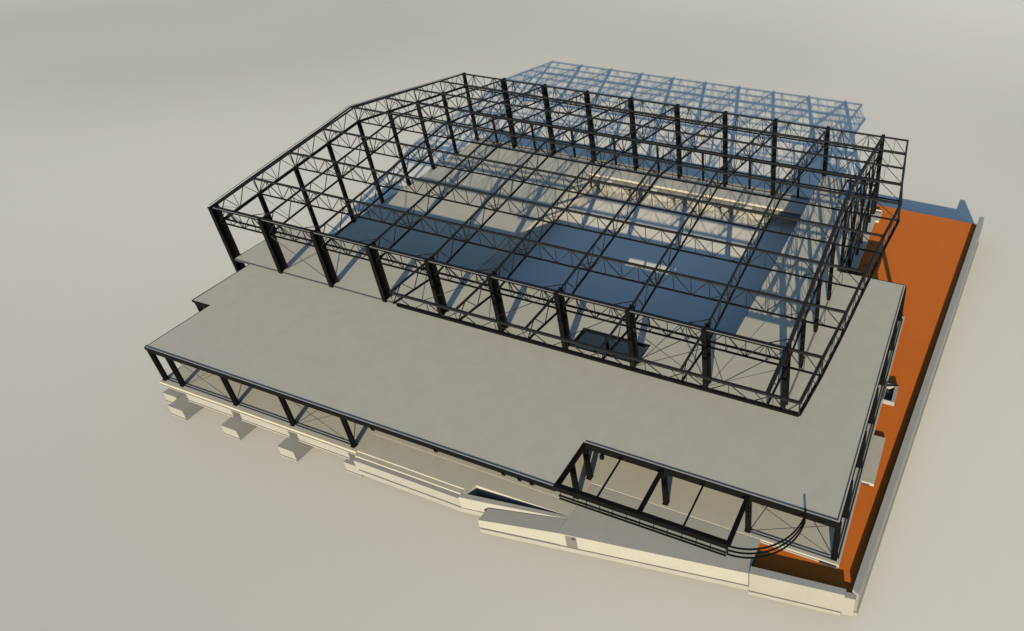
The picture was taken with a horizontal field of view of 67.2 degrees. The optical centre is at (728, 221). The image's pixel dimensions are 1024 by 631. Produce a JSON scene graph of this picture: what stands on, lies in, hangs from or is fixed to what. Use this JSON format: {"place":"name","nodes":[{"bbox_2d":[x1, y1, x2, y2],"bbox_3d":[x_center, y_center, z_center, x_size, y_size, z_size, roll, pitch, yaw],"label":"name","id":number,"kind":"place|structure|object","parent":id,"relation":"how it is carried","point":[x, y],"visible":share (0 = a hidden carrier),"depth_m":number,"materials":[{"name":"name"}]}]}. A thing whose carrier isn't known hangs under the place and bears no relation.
{"place":"outdoors","nodes":[
{"label":"outdoors","id":0,"kind":"place"},
{"bbox_2d":[0,0,1023,630],"bbox_3d":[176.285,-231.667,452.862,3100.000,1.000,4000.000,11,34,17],"label":"ground","id":1,"kind":"structure","parent":0,"point":[138,138],"depth_m":80.34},
{"bbox_2d":[163,388,183,402],"bbox_3d":[-46.518,14.019,61.454,1.690,2.143,1.890,11,34,17],"label":"footing","id":2,"kind":"object","parent":1,"relation":"on","point":[171,395],"visible":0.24,"depth_m":61.02,"materials":[{"name":"concrete"}]},
{"bbox_2d":[168,394,203,420],"bbox_3d":[-44.919,14.589,60.541,1.780,2.143,2.780,11,34,17],"label":"footing","id":3,"kind":"object","parent":1,"relation":"on","point":[182,407],"visible":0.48,"depth_m":59.96,"materials":[{"name":"concrete"}]},
{"bbox_2d":[221,413,256,440],"bbox_3d":[-39.303,15.701,58.745,1.780,2.143,2.780,11,34,17],"label":"footing","id":4,"kind":"object","parent":1,"relation":"on","point":[236,427],"visible":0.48,"depth_m":58.13,"materials":[{"name":"concrete"}]},
{"bbox_2d":[277,433,312,461],"bbox_3d":[-33.688,16.813,56.950,1.780,2.143,2.780,11,34,17],"label":"footing","id":5,"kind":"object","parent":1,"relation":"on","point":[293,447],"visible":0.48,"depth_m":56.34,"materials":[{"name":"concrete"}]},
{"bbox_2d":[344,455,363,476],"bbox_3d":[-28.076,17.742,55.445,1.590,2.143,2.140,11,34,17],"label":"footing","id":6,"kind":"object","parent":1,"relation":"on","point":[350,466],"visible":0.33,"depth_m":54.97,"materials":[{"name":"concrete"}]},
{"bbox_2d":[353,434,576,518],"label":"stepped terrace","id":7,"kind":"structure","parent":1,"relation":"on","point":[446,482],"depth_m":52.00,"materials":[{"name":"concrete"}]},
{"bbox_2d":[479,176,590,273],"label":"pit side wall","id":8,"kind":"structure","parent":1,"relation":"on","point":[497,259],"depth_m":81.79,"materials":[{"name":"grey concrete"}]},
{"bbox_2d":[478,484,759,589],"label":"ramp block","id":9,"kind":"structure","parent":1,"relation":"on","point":[582,530],"depth_m":48.25,"materials":[{"name":"concrete"}]},
{"bbox_2d":[589,175,800,226],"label":"pit back wall","id":10,"kind":"structure","parent":1,"relation":"on","point":[672,201],"depth_m":87.33,"materials":[{"name":"concrete"}]},
{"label":"foundation beam","id":11,"kind":"object","parent":1,"relation":"on","visible":0},
{"bbox_2d":[159,138,904,568],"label":"floor slab","id":12,"kind":"structure","parent":11,"relation":"on","point":[711,506],"depth_m":75.22,"materials":[{"name":"concrete"}]},
{"bbox_2d":[186,394,237,416],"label":"grade beam","id":13,"kind":"structure","parent":12,"relation":"attached to","point":[214,407],"depth_m":59.04,"materials":[{"name":"concrete"}]},
{"bbox_2d":[240,414,294,437],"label":"grade beam","id":14,"kind":"structure","parent":12,"relation":"attached to","point":[269,427],"depth_m":57.25,"materials":[{"name":"concrete"}]},
{"bbox_2d":[297,433,353,459],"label":"grade beam","id":15,"kind":"structure","parent":12,"relation":"attached to","point":[327,448],"depth_m":55.44,"materials":[{"name":"concrete"}]},
{"bbox_2d":[144,264,906,560],"bbox_3d":[-16.415,9.290,62.724,58.010,3.845,29.500,11,34,17],"label":"flat roof annex","id":16,"kind":"object","parent":12,"relation":"on","point":[533,415],"visible":0.98,"depth_m":53.90,"materials":[{"name":"concrete"}]},
{"bbox_2d":[553,456,749,556],"bbox_3d":[-5.020,17.621,46.632,12.140,0.835,3.995,11,34,17],"label":"pergola frame","id":17,"kind":"object","parent":16,"relation":"attached to","point":[640,514],"visible":1,"depth_m":45.27,"materials":[{"name":"black metal"}]},
{"bbox_2d":[726,508,806,558],"bbox_3d":[2.559,19.152,43.905,5.417,1.412,1.197,-13,35,-20],"label":"curved rail canopy","id":18,"kind":"object","parent":17,"relation":"attached to","point":[802,524],"visible":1,"depth_m":43.60,"materials":[{"name":"black metal"}]},
{"bbox_2d":[234,176,874,406],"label":"floor slab","id":19,"kind":"structure","parent":12,"relation":"on","point":[355,275],"depth_m":62.70,"materials":[{"name":"concrete"}]},
{"bbox_2d":[207,72,908,416],"bbox_3d":[-13.983,-0.885,71.139,59.348,12.120,40.264,11,34,17],"label":"steel hall frame","id":20,"kind":"object","parent":12,"relation":"on","point":[266,223],"visible":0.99,"depth_m":64.54,"materials":[{"name":"black metal"}]},
{"bbox_2d":[842,261,867,274],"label":"steel stair","id":21,"kind":"object","parent":12,"relation":"on","point":[853,272],"visible":0.54,"depth_m":67.10,"materials":[{"name":"black metal"}]},
{"bbox_2d":[753,205,976,592],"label":"terrain","id":22,"kind":"structure","parent":0,"point":[923,257],"depth_m":65.69,"materials":[{"name":"orange"}]},
{"bbox_2d":[748,566,856,615],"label":"front retaining wall","id":23,"kind":"structure","parent":22,"relation":"on","point":[789,589],"depth_m":45.41,"materials":[{"name":"concrete"}]},
{"bbox_2d":[861,435,884,486],"bbox_3d":[10.667,17.655,53.498,0.890,0.540,4.520,11,34,17],"label":"entrance landing","id":24,"kind":"object","parent":22,"relation":"on","point":[873,462],"visible":1,"depth_m":53.16,"materials":[{"name":"concrete"}]},
{"bbox_2d":[882,383,898,405],"bbox_3d":[13.138,14.124,58.963,0.935,0.870,2.000,11,34,17],"label":"light well","id":25,"kind":"object","parent":22,"relation":"on","point":[891,390],"visible":1,"depth_m":58.94,"materials":[{"name":"concrete"}]},
{"bbox_2d":[852,217,983,615],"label":"retaining wall","id":26,"kind":"structure","parent":22,"relation":"on","point":[867,563],"depth_m":55.52,"materials":[{"name":"concrete"}]}
]}

